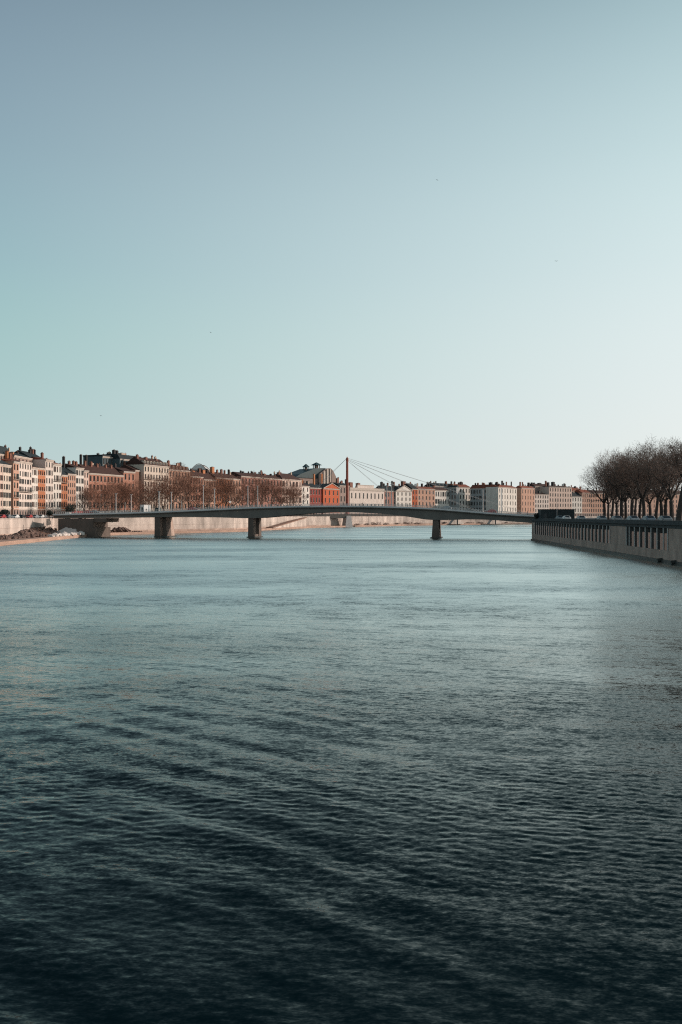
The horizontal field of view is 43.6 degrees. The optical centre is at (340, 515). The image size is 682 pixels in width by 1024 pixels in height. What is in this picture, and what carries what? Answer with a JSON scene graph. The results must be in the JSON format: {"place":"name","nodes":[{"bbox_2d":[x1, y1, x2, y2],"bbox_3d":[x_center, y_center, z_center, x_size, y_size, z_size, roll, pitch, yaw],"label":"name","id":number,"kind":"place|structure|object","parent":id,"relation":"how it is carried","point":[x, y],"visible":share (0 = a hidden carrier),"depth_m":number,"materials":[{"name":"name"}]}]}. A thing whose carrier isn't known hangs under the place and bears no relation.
{"place":"outdoors","nodes":[
{"label":"outdoors","id":0,"kind":"place"},
{"bbox_2d":[0,458,3,511],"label":"town house","id":1,"kind":"structure","parent":0,"point":[1,485],"depth_m":339.17,"materials":[{"name":"paint"}]},
{"bbox_2d":[0,446,7,458],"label":"apartment block","id":2,"kind":"structure","parent":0,"point":[2,451],"depth_m":365.44,"materials":[{"name":"paint"}]},
{"bbox_2d":[1,460,11,514],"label":"town house","id":3,"kind":"structure","parent":0,"point":[6,486],"depth_m":345.68,"materials":[{"name":"paint"}]},
{"bbox_2d":[78,454,123,512],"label":"long building","id":4,"kind":"structure","parent":0,"point":[100,472],"depth_m":437.24,"materials":[{"name":"brown paint"}]},
{"bbox_2d":[167,460,189,510],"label":"apartment block","id":5,"kind":"structure","parent":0,"point":[178,505],"depth_m":502.23,"materials":[{"name":"paint"}]},
{"bbox_2d":[188,468,203,508],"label":"town house","id":6,"kind":"structure","parent":0,"point":[193,503],"depth_m":521.07,"materials":[{"name":"paint"}]},
{"bbox_2d":[0,524,398,541],"bbox_3d":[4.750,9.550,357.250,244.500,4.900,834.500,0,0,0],"label":"quay","id":7,"kind":"structure","parent":0,"point":[110,532],"depth_m":278.79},
{"bbox_2d":[0,528,47,539],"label":"rubble","id":8,"kind":"object","parent":7,"relation":"on","point":[27,533],"visible":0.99,"depth_m":274.49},
{"bbox_2d":[0,518,54,534],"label":"quay wall","id":9,"kind":"structure","parent":7,"relation":"on","point":[9,526],"depth_m":311.21,"materials":[{"name":"concrete"}]},
{"bbox_2d":[28,527,56,533],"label":"rubble","id":10,"kind":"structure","parent":7,"relation":"on","point":[44,531],"depth_m":321.11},
{"bbox_2d":[56,518,81,532],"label":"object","id":11,"kind":"object","parent":7,"relation":"on","point":[67,529],"visible":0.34,"depth_m":323.50,"materials":[{"name":"stone"}]},
{"bbox_2d":[110,527,142,531],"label":"rubble","id":12,"kind":"object","parent":7,"relation":"on","point":[120,529],"visible":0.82,"depth_m":366.96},
{"bbox_2d":[54,516,301,531],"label":"quay wall","id":13,"kind":"structure","parent":7,"relation":"on","point":[179,523],"depth_m":414.19,"materials":[{"name":"concrete"}]},
{"bbox_2d":[0,524,482,545],"bbox_3d":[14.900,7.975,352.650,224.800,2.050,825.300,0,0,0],"label":"kerb","id":14,"kind":"structure","parent":7,"relation":"on","point":[2,543],"depth_m":394.29,"materials":[{"name":"pale stone"}]},
{"bbox_2d":[266,517,306,527],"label":"quay ramp","id":15,"kind":"structure","parent":7,"relation":"on","point":[300,522],"depth_m":535.29,"materials":[{"name":"concrete"}]},
{"bbox_2d":[293,457,529,526],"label":"cable footbridge","id":16,"kind":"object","parent":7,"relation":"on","point":[347,519],"visible":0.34,"depth_m":601.86,"materials":[{"name":"metal"}]},
{"bbox_2d":[302,516,675,525],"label":"quay wall","id":17,"kind":"structure","parent":7,"relation":"on","point":[329,521],"depth_m":664.93,"materials":[{"name":"stone"}]},
{"bbox_2d":[192,464,209,471],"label":"glazed roof","id":18,"kind":"structure","parent":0,"point":[196,467],"depth_m":560.40,"materials":[{"name":"glass"}]},
{"bbox_2d":[196,468,215,508],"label":"town house","id":19,"kind":"structure","parent":0,"point":[200,471],"depth_m":534.52,"materials":[{"name":"paint"}]},
{"bbox_2d":[206,466,229,508],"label":"town house","id":20,"kind":"structure","parent":0,"point":[216,473],"depth_m":546.59,"materials":[{"name":"paint"}]},
{"bbox_2d":[231,470,281,506],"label":"long building","id":21,"kind":"structure","parent":0,"point":[241,474],"depth_m":593.44,"materials":[{"name":"paint"}]},
{"bbox_2d":[274,470,301,505],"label":"town house","id":22,"kind":"structure","parent":0,"point":[290,477],"depth_m":636.38,"materials":[{"name":"paint"}]},
{"bbox_2d":[302,479,309,505],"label":"town house","id":23,"kind":"structure","parent":0,"point":[307,490],"depth_m":656.21,"materials":[{"name":"paint"}]},
{"bbox_2d":[288,462,335,483],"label":"great hall","id":24,"kind":"structure","parent":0,"point":[306,474],"depth_m":730.02,"materials":[{"name":"paint"}]},
{"bbox_2d":[303,474,322,505],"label":"town house","id":25,"kind":"structure","parent":0,"point":[316,497],"depth_m":669.40,"materials":[{"name":"paint"}]},
{"bbox_2d":[318,482,340,505],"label":"town house","id":26,"kind":"structure","parent":0,"point":[330,492],"depth_m":683.88,"materials":[{"name":"paint"}]},
{"bbox_2d":[0,524,681,1023],"bbox_3d":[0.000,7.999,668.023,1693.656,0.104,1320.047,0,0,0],"label":"water","id":27,"kind":"structure","parent":0,"point":[396,774],"depth_m":25.79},
{"bbox_2d":[53,503,534,538],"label":"girder bridge","id":28,"kind":"structure","parent":27,"relation":"in","point":[91,524],"depth_m":312.69,"materials":[{"name":"concrete"}]},
{"bbox_2d":[531,518,681,565],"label":"quay wall","id":29,"kind":"structure","parent":27,"relation":"in","point":[633,539],"depth_m":173.04,"materials":[{"name":"concrete"}]},
{"bbox_2d":[0,0,681,490],"label":"sky","id":30,"kind":"structure","parent":0,"point":[440,241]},
{"bbox_2d":[333,478,349,505],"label":"town house","id":31,"kind":"structure","parent":0,"point":[342,494],"depth_m":701.04,"materials":[{"name":"paint"}]},
{"bbox_2d":[337,477,383,505],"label":"palace","id":32,"kind":"structure","parent":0,"point":[359,494],"depth_m":725.88,"materials":[{"name":"paint"}]},
{"bbox_2d":[391,481,412,506],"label":"town house","id":33,"kind":"structure","parent":0,"point":[403,496],"depth_m":765.31,"materials":[{"name":"paint"}]},
{"bbox_2d":[431,486,449,507],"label":"town house","id":34,"kind":"structure","parent":0,"point":[443,493],"depth_m":811.03,"materials":[{"name":"paint"}]},
{"bbox_2d":[516,482,534,513],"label":"town house","id":35,"kind":"structure","parent":0,"point":[525,498],"depth_m":877.54,"materials":[{"name":"paint"}]},
{"bbox_2d":[535,491,548,512],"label":"town house","id":36,"kind":"structure","parent":0,"point":[542,500],"depth_m":917.30,"materials":[{"name":"paint"}]},
{"bbox_2d":[537,509,574,518],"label":"truck","id":37,"kind":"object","parent":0,"point":[548,513],"depth_m":262.00,"materials":[{"name":"metal"}]},
{"bbox_2d":[572,490,581,515],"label":"town house","id":38,"kind":"structure","parent":0,"point":[577,501],"depth_m":955.11,"materials":[{"name":"paint"}]},
{"bbox_2d":[587,488,605,515],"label":"town house","id":39,"kind":"structure","parent":0,"point":[596,508],"depth_m":974.73,"materials":[{"name":"paint"}]},
{"bbox_2d":[606,496,641,515],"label":"long building","id":40,"kind":"structure","parent":0,"point":[628,502],"depth_m":1003.07,"materials":[{"name":"paint"}]},
{"bbox_2d":[645,490,679,515],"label":"long building","id":41,"kind":"structure","parent":0,"point":[674,500],"depth_m":1044.57,"materials":[{"name":"paint"}]},
{"bbox_3d":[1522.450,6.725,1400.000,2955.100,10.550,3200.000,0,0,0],"label":"quayside road","id":42,"kind":"structure","parent":0,"visible":0},
{"bbox_2d":[585,467,616,518],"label":"bare tree","id":43,"kind":"object","parent":42,"relation":"on","point":[608,505],"visible":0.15,"depth_m":267.54,"materials":[{"name":"brown plant"}]},
{"bbox_2d":[579,458,629,515],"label":"bare tree","id":44,"kind":"object","parent":42,"relation":"on","point":[604,500],"visible":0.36,"depth_m":235.88,"materials":[{"name":"brown plant"}]},
{"bbox_2d":[588,449,635,516],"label":"bare tree","id":45,"kind":"object","parent":42,"relation":"on","point":[613,499],"visible":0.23,"depth_m":231.88,"materials":[{"name":"brown plant"}]},
{"bbox_2d":[589,450,649,519],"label":"bare tree","id":46,"kind":"object","parent":42,"relation":"on","point":[621,499],"visible":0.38,"depth_m":223.19,"materials":[{"name":"brown plant"}]},
{"bbox_2d":[600,460,645,519],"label":"bare tree","id":47,"kind":"object","parent":42,"relation":"on","point":[625,508],"visible":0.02,"depth_m":250.93,"materials":[{"name":"brown plant"}]},
{"bbox_2d":[599,445,656,515],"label":"bare tree","id":48,"kind":"object","parent":42,"relation":"on","point":[627,489],"visible":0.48,"depth_m":215.97,"materials":[{"name":"brown plant"}]},
{"bbox_2d":[623,440,654,518],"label":"bare tree","id":49,"kind":"object","parent":42,"relation":"on","point":[639,510],"visible":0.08,"depth_m":239.50,"materials":[{"name":"brown plant"}]},
{"bbox_2d":[611,444,668,517],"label":"bare tree","id":50,"kind":"object","parent":42,"relation":"on","point":[643,497],"visible":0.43,"depth_m":206.44,"materials":[{"name":"brown plant"}]},
{"bbox_2d":[631,489,663,515],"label":"bare tree","id":51,"kind":"object","parent":42,"relation":"on","point":[649,507],"visible":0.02,"depth_m":261.67,"materials":[{"name":"brown plant"}]},
{"bbox_2d":[630,437,679,518],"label":"bare tree","id":52,"kind":"object","parent":42,"relation":"on","point":[657,498],"visible":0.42,"depth_m":199.72,"materials":[{"name":"brown plant"}]},
{"bbox_2d":[631,442,681,519],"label":"bare tree","id":53,"kind":"object","parent":42,"relation":"on","point":[671,494],"visible":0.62,"depth_m":188.91,"materials":[{"name":"brown plant"}]},
{"bbox_2d":[634,457,679,515],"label":"bare tree","id":54,"kind":"object","parent":42,"relation":"on","point":[661,505],"visible":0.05,"depth_m":223.32,"materials":[{"name":"brown plant"}]},
{"bbox_2d":[639,452,681,515],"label":"bare tree","id":55,"kind":"object","parent":42,"relation":"on","point":[665,505],"visible":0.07,"depth_m":225.25,"materials":[{"name":"brown plant"}]},
{"bbox_2d":[654,437,681,520],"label":"bare tree","id":56,"kind":"object","parent":42,"relation":"on","point":[679,506],"visible":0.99,"depth_m":143.21,"materials":[{"name":"brown plant"}]},
{"bbox_3d":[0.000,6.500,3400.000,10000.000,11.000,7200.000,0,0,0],"label":"street","id":57,"kind":"structure","parent":0,"visible":0},
{"bbox_2d":[3,460,20,514],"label":"town house","id":58,"kind":"structure","parent":57,"relation":"on","point":[15,479],"depth_m":354.55,"materials":[{"name":"paint"}]},
{"bbox_2d":[1,450,33,514],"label":"town house","id":59,"kind":"structure","parent":57,"relation":"on","point":[25,488],"depth_m":365.49,"materials":[{"name":"paint"}]},
{"bbox_2d":[4,444,32,462],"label":"town house","id":60,"kind":"structure","parent":57,"relation":"on","point":[17,456],"depth_m":378.59,"materials":[{"name":"paint"}]},
{"bbox_2d":[15,446,40,459],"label":"town house","id":61,"kind":"structure","parent":57,"relation":"on","point":[31,452],"depth_m":399.11,"materials":[{"name":"paint"}]},
{"bbox_2d":[32,467,38,514],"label":"town house","id":62,"kind":"structure","parent":57,"relation":"on","point":[35,489],"depth_m":377.98,"materials":[{"name":"paint"}]},
{"bbox_2d":[37,467,45,517],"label":"town house","id":63,"kind":"structure","parent":57,"relation":"on","point":[41,491],"depth_m":385.33,"materials":[{"name":"paint"}]},
{"bbox_2d":[31,452,53,517],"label":"town house","id":64,"kind":"structure","parent":57,"relation":"on","point":[43,462],"depth_m":391.63,"materials":[{"name":"paint"}]},
{"bbox_2d":[53,462,62,513],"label":"town house","id":65,"kind":"structure","parent":57,"relation":"on","point":[57,480],"depth_m":399.62,"materials":[{"name":"paint"}]},
{"bbox_2d":[54,461,67,513],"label":"town house","id":66,"kind":"structure","parent":57,"relation":"on","point":[64,475],"depth_m":405.41,"materials":[{"name":"paint"}]},
{"bbox_2d":[59,456,76,510],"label":"town house","id":67,"kind":"structure","parent":57,"relation":"on","point":[71,489],"depth_m":411.88,"materials":[{"name":"paint"}]},
{"bbox_2d":[65,460,83,510],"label":"town house","id":68,"kind":"structure","parent":57,"relation":"on","point":[76,469],"depth_m":417.55,"materials":[{"name":"paint"}]},
{"bbox_2d":[75,461,88,510],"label":"town house","id":69,"kind":"structure","parent":57,"relation":"on","point":[86,477],"depth_m":423.24,"materials":[{"name":"paint"}]},
{"bbox_2d":[73,493,90,510],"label":"forked tree","id":70,"kind":"object","parent":57,"relation":"on","point":[84,501],"visible":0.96,"depth_m":347.45,"materials":[{"name":"brown plant"}]},
{"bbox_2d":[78,483,101,510],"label":"bare tree","id":71,"kind":"object","parent":57,"relation":"on","point":[85,491],"visible":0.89,"depth_m":377.24,"materials":[{"name":"brown plant"}]},
{"bbox_2d":[83,452,112,466],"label":"apartment block","id":72,"kind":"structure","parent":57,"relation":"on","point":[103,459],"depth_m":466.41,"materials":[{"name":"paint"}]},
{"bbox_2d":[82,478,114,510],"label":"bare tree","id":73,"kind":"object","parent":57,"relation":"on","point":[109,491],"visible":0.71,"depth_m":390.98,"materials":[{"name":"brown plant"}]},
{"bbox_2d":[95,479,121,512],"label":"bare tree","id":74,"kind":"object","parent":57,"relation":"on","point":[110,488],"visible":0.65,"depth_m":397.70,"materials":[{"name":"brown plant"}]},
{"bbox_2d":[100,476,127,510],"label":"bare tree","id":75,"kind":"object","parent":57,"relation":"on","point":[122,499],"visible":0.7,"depth_m":403.22,"materials":[{"name":"brown plant"}]},
{"bbox_2d":[105,449,135,467],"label":"apartment block","id":76,"kind":"structure","parent":57,"relation":"on","point":[118,459],"depth_m":472.17,"materials":[{"name":"paint"}]},
{"bbox_2d":[114,463,135,511],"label":"town house","id":77,"kind":"structure","parent":57,"relation":"on","point":[129,475],"depth_m":457.23,"materials":[{"name":"paint"}]},
{"bbox_2d":[115,481,135,511],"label":"bare tree","id":78,"kind":"object","parent":57,"relation":"on","point":[126,487],"visible":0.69,"depth_m":409.25,"materials":[{"name":"brown plant"}]},
{"bbox_2d":[120,461,140,511],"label":"town house","id":79,"kind":"structure","parent":57,"relation":"on","point":[137,473],"depth_m":468.36,"materials":[{"name":"brown paint"}]},
{"bbox_2d":[118,480,144,510],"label":"bare tree","id":80,"kind":"object","parent":57,"relation":"on","point":[132,494],"visible":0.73,"depth_m":410.62,"materials":[{"name":"brown plant"}]},
{"bbox_2d":[126,480,151,511],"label":"bare tree","id":81,"kind":"object","parent":57,"relation":"on","point":[144,499],"visible":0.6,"depth_m":417.80,"materials":[{"name":"brown plant"}]},
{"bbox_2d":[134,475,160,504],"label":"bare tree","id":82,"kind":"object","parent":57,"relation":"on","point":[145,487],"visible":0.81,"depth_m":420.19,"materials":[{"name":"brown plant"}]},
{"bbox_2d":[126,454,169,510],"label":"apartment block","id":83,"kind":"structure","parent":57,"relation":"on","point":[148,467],"depth_m":477.88,"materials":[{"name":"paint"}]},
{"bbox_2d":[147,480,169,507],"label":"bare tree","id":84,"kind":"object","parent":57,"relation":"on","point":[160,489],"visible":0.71,"depth_m":425.84,"materials":[{"name":"brown plant"}]},
{"bbox_2d":[149,479,177,509],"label":"bare tree","id":85,"kind":"object","parent":57,"relation":"on","point":[167,495],"visible":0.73,"depth_m":428.76,"materials":[{"name":"brown plant"}]},
{"bbox_2d":[156,463,190,510],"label":"bare tree","id":86,"kind":"object","parent":57,"relation":"on","point":[174,483],"visible":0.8,"depth_m":433.96,"materials":[{"name":"brown plant"}]},
{"bbox_2d":[164,463,199,509],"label":"bare tree","id":87,"kind":"object","parent":57,"relation":"on","point":[185,488],"visible":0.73,"depth_m":444.14,"materials":[{"name":"brown plant"}]},
{"bbox_2d":[174,470,206,507],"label":"bare tree","id":88,"kind":"object","parent":57,"relation":"on","point":[191,487],"visible":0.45,"depth_m":454.81,"materials":[{"name":"brown plant"}]},
{"bbox_2d":[185,479,213,508],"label":"bare tree","id":89,"kind":"object","parent":57,"relation":"on","point":[206,495],"visible":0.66,"depth_m":461.65,"materials":[{"name":"brown plant"}]},
{"bbox_2d":[193,478,222,507],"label":"bare tree","id":90,"kind":"object","parent":57,"relation":"on","point":[210,492],"visible":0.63,"depth_m":470.06,"materials":[{"name":"brown plant"}]},
{"bbox_2d":[201,472,229,508],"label":"bare tree","id":91,"kind":"object","parent":57,"relation":"on","point":[224,499],"visible":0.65,"depth_m":477.31,"materials":[{"name":"brown plant"}]},
{"bbox_2d":[212,472,239,507],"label":"bare tree","id":92,"kind":"object","parent":57,"relation":"on","point":[227,486],"visible":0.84,"depth_m":484.14,"materials":[{"name":"brown plant"}]},
{"bbox_2d":[223,469,240,507],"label":"town house","id":93,"kind":"structure","parent":57,"relation":"on","point":[235,479],"depth_m":563.66,"materials":[{"name":"paint"}]},
{"bbox_2d":[217,477,247,507],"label":"bare tree","id":94,"kind":"object","parent":57,"relation":"on","point":[239,496],"visible":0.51,"depth_m":495.98,"materials":[{"name":"brown plant"}]},
{"bbox_2d":[230,482,255,506],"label":"bare tree","id":95,"kind":"object","parent":57,"relation":"on","point":[249,495],"visible":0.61,"depth_m":505.25,"materials":[{"name":"brown plant"}]},
{"bbox_2d":[240,471,265,505],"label":"bare tree","id":96,"kind":"object","parent":57,"relation":"on","point":[252,486],"visible":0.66,"depth_m":514.38,"materials":[{"name":"brown plant"}]},
{"bbox_2d":[248,476,275,506],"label":"bare tree","id":97,"kind":"object","parent":57,"relation":"on","point":[266,489],"visible":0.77,"depth_m":526.10,"materials":[{"name":"brown plant"}]},
{"bbox_2d":[258,477,285,504],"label":"bare tree","id":98,"kind":"object","parent":57,"relation":"on","point":[274,492],"visible":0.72,"depth_m":534.94,"materials":[{"name":"brown plant"}]},
{"bbox_2d":[269,482,291,505],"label":"bare tree","id":99,"kind":"object","parent":57,"relation":"on","point":[283,499],"visible":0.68,"depth_m":548.70,"materials":[{"name":"brown plant"}]},
{"bbox_2d":[274,478,300,505],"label":"bare tree","id":100,"kind":"object","parent":57,"relation":"on","point":[294,490],"visible":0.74,"depth_m":559.95,"materials":[{"name":"brown plant"}]},
{"bbox_2d":[285,485,306,515],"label":"bare tree","id":101,"kind":"object","parent":57,"relation":"on","point":[298,492],"visible":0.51,"depth_m":570.83,"materials":[{"name":"brown plant"}]},
{"bbox_2d":[376,482,394,505],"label":"town house","id":102,"kind":"structure","parent":57,"relation":"on","point":[382,485],"depth_m":751.62,"materials":[{"name":"paint"}]},
{"bbox_2d":[401,481,417,506],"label":"town house","id":103,"kind":"structure","parent":57,"relation":"on","point":[414,497],"depth_m":780.69,"materials":[{"name":"paint"}]},
{"bbox_2d":[414,482,434,507],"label":"town house","id":104,"kind":"structure","parent":57,"relation":"on","point":[426,496],"depth_m":794.15,"materials":[{"name":"paint"}]},
{"bbox_2d":[424,481,451,488],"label":"town house","id":105,"kind":"structure","parent":57,"relation":"on","point":[445,485],"depth_m":830.80,"materials":[{"name":"paint"}]},
{"bbox_2d":[448,484,458,509],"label":"town house","id":106,"kind":"structure","parent":57,"relation":"on","point":[454,495],"depth_m":820.29,"materials":[{"name":"paint"}]},
{"bbox_2d":[447,481,470,510],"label":"town house","id":107,"kind":"structure","parent":57,"relation":"on","point":[464,500],"depth_m":835.70,"materials":[{"name":"paint"}]},
{"bbox_2d":[470,482,501,511],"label":"apartment block","id":108,"kind":"structure","parent":57,"relation":"on","point":[475,492],"depth_m":825.95,"materials":[{"name":"paint"}]},
{"bbox_2d":[486,481,516,513],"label":"apartment block","id":109,"kind":"structure","parent":57,"relation":"on","point":[509,495],"depth_m":820.84,"materials":[{"name":"paint"}]},
{"bbox_2d":[530,482,544,492],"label":"town house","id":110,"kind":"structure","parent":57,"relation":"on","point":[537,486],"depth_m":933.72,"materials":[{"name":"paint"}]},
{"bbox_2d":[540,481,571,508],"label":"apartment block","id":111,"kind":"structure","parent":57,"relation":"on","point":[560,497],"depth_m":935.52,"materials":[{"name":"paint"}]},
{"bbox_2d":[574,486,589,515],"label":"town house","id":112,"kind":"structure","parent":57,"relation":"on","point":[585,507],"depth_m":964.16,"materials":[{"name":"paint"}]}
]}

